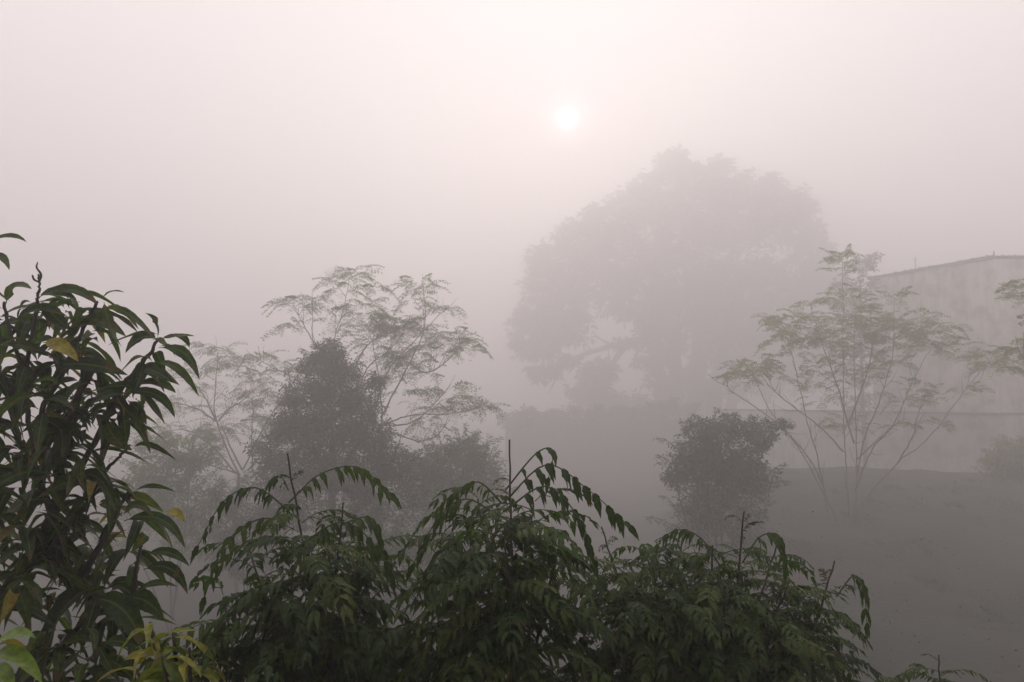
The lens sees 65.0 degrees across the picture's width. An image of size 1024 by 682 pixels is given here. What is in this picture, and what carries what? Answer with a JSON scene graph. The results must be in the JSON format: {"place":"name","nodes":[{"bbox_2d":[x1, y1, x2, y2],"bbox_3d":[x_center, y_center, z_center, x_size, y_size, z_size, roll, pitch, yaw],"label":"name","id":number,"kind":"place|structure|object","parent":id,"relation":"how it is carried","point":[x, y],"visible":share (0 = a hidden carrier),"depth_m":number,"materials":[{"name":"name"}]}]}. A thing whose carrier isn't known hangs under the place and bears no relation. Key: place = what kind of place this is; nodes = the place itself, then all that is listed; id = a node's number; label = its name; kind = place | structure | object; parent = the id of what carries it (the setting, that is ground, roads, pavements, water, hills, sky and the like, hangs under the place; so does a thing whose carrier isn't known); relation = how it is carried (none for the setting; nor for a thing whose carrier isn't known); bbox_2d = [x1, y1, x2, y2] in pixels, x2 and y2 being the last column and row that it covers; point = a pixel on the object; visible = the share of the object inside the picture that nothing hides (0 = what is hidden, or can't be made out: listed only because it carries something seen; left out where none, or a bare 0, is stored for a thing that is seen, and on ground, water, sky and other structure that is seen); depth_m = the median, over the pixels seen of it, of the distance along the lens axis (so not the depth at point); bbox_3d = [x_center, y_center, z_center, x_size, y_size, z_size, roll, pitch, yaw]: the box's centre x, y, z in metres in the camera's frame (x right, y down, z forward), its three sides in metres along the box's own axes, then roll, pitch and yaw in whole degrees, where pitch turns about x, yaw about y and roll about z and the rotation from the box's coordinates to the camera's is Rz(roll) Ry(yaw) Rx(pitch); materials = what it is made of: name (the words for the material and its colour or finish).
{"place":"outdoors","nodes":[
{"label":"outdoors","id":0,"kind":"place"},
{"bbox_2d":[0,422,1023,681],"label":"ground","id":1,"kind":"structure","parent":0,"point":[968,544],"depth_m":30.70,"materials":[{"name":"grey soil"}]},
{"bbox_2d":[0,626,41,681],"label":"young mango","id":2,"kind":"object","parent":1,"relation":"on","point":[21,657],"visible":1,"depth_m":1.92,"materials":[{"name":"green plant"}]},
{"bbox_2d":[0,233,199,681],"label":"mango tree","id":3,"kind":"object","parent":1,"relation":"on","point":[50,541],"visible":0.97,"depth_m":2.74,"materials":[{"name":"green plant"}]},
{"bbox_2d":[97,622,233,681],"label":"yellowing shrub","id":4,"kind":"object","parent":1,"relation":"on","point":[164,668],"visible":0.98,"depth_m":2.30,"materials":[{"name":"green plant"}]},
{"bbox_2d":[89,429,252,634],"bbox_3d":[-11.086,5.995,25.125,5.836,6.448,2.746,0,-4,0],"label":"bush","id":5,"kind":"object","parent":1,"relation":"on","point":[160,497],"visible":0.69,"depth_m":25.07,"materials":[{"name":"green plant"}]},
{"bbox_2d":[128,335,305,598],"bbox_3d":[-10.849,4.676,29.620,6.940,9.824,2.816,0,-4,0],"label":"feathery tree","id":6,"kind":"object","parent":1,"relation":"on","point":[220,437],"visible":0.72,"depth_m":29.58,"materials":[{"name":"grey plant"}]},
{"bbox_2d":[193,472,319,638],"bbox_3d":[-7.495,6.527,23.577,3.751,5.284,2.760,0,-4,0],"label":"bush","id":7,"kind":"object","parent":1,"relation":"on","point":[234,568],"visible":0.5,"depth_m":23.61,"materials":[{"name":"green plant"}]},
{"bbox_2d":[139,453,465,681],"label":"neem tree","id":8,"kind":"object","parent":1,"relation":"on","point":[304,635],"visible":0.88,"depth_m":2.47,"materials":[{"name":"green plant"}]},
{"bbox_2d":[240,337,433,611],"bbox_3d":[-4.884,4.484,23.171,5.804,9.290,3.356,0,-4,0],"label":"dense tree","id":9,"kind":"object","parent":1,"relation":"on","point":[349,402],"visible":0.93,"depth_m":23.02,"materials":[{"name":"green plant"}]},
{"bbox_2d":[260,264,510,625],"bbox_3d":[-4.230,3.437,26.801,8.393,12.169,2.473,0,-4,0],"label":"feathery tree","id":10,"kind":"object","parent":1,"relation":"on","point":[383,328],"visible":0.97,"depth_m":26.90,"materials":[{"name":"grey plant"}]},
{"bbox_2d":[327,501,484,640],"bbox_3d":[-2.623,6.699,21.023,4.486,4.887,3.072,0,-4,0],"label":"bush","id":11,"kind":"object","parent":1,"relation":"on","point":[397,548],"visible":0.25,"depth_m":20.79,"materials":[{"name":"green plant"}]},
{"bbox_2d":[387,423,519,621],"bbox_3d":[-2.201,6.163,26.655,4.978,6.876,3.307,0,-4,0],"label":"bush","id":12,"kind":"object","parent":1,"relation":"on","point":[435,479],"visible":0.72,"depth_m":26.41,"materials":[{"name":"green plant"}]},
{"bbox_2d":[355,439,638,681],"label":"neem tree","id":13,"kind":"object","parent":1,"relation":"on","point":[501,643],"visible":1,"depth_m":2.35,"materials":[{"name":"green plant"}]},
{"bbox_2d":[495,397,702,430],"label":"hedge","id":14,"kind":"object","parent":1,"relation":"on","point":[556,414],"visible":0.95,"depth_m":95.08,"materials":[{"name":"green plant"}]},
{"bbox_2d":[505,417,718,469],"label":"boundary wall","id":15,"kind":"structure","parent":1,"relation":"on","point":[594,443],"depth_m":93.88,"materials":[{"name":"grey concrete"}]},
{"bbox_2d":[502,143,872,417],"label":"giant tree","id":16,"kind":"object","parent":1,"relation":"on","point":[717,187],"visible":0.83,"depth_m":131.75,"materials":[{"name":"grey plant"}]},
{"bbox_2d":[525,511,883,681],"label":"neem tree","id":17,"kind":"object","parent":1,"relation":"on","point":[695,642],"visible":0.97,"depth_m":2.60,"materials":[{"name":"green plant"}]},
{"bbox_2d":[645,407,796,581],"bbox_3d":[6.065,4.941,23.363,4.179,6.014,2.814,2,-5,-25],"label":"bush","id":18,"kind":"object","parent":1,"relation":"on","point":[706,460],"visible":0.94,"depth_m":22.96,"materials":[{"name":"green plant"}]},
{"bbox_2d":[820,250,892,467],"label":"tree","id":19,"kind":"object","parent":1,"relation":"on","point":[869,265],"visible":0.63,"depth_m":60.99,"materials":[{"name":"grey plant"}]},
{"bbox_2d":[709,243,1023,526],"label":"layered tree","id":20,"kind":"object","parent":1,"relation":"on","point":[872,339],"visible":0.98,"depth_m":30.38,"materials":[{"name":"grey plant"}]},
{"bbox_2d":[715,251,1023,472],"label":"warehouse","id":21,"kind":"structure","parent":1,"relation":"on","point":[959,292],"depth_m":59.09,"materials":[{"name":"concrete"}]},
{"bbox_2d":[874,653,991,681],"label":"shrub","id":22,"kind":"object","parent":1,"relation":"on","point":[906,674],"visible":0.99,"depth_m":3.31,"materials":[{"name":"green plant"}]},
{"bbox_2d":[970,434,1023,482],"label":"bush","id":23,"kind":"object","parent":1,"relation":"on","point":[1008,458],"visible":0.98,"depth_m":41.36,"materials":[{"name":"green plant"}]},
{"bbox_2d":[979,278,1023,371],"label":"layered tree","id":24,"kind":"object","parent":1,"relation":"on","point":[1017,340],"visible":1,"depth_m":24.35,"materials":[{"name":"grey plant"}]},
{"bbox_2d":[0,0,1023,423],"label":"sky","id":25,"kind":"structure","parent":0,"point":[201,162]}
]}

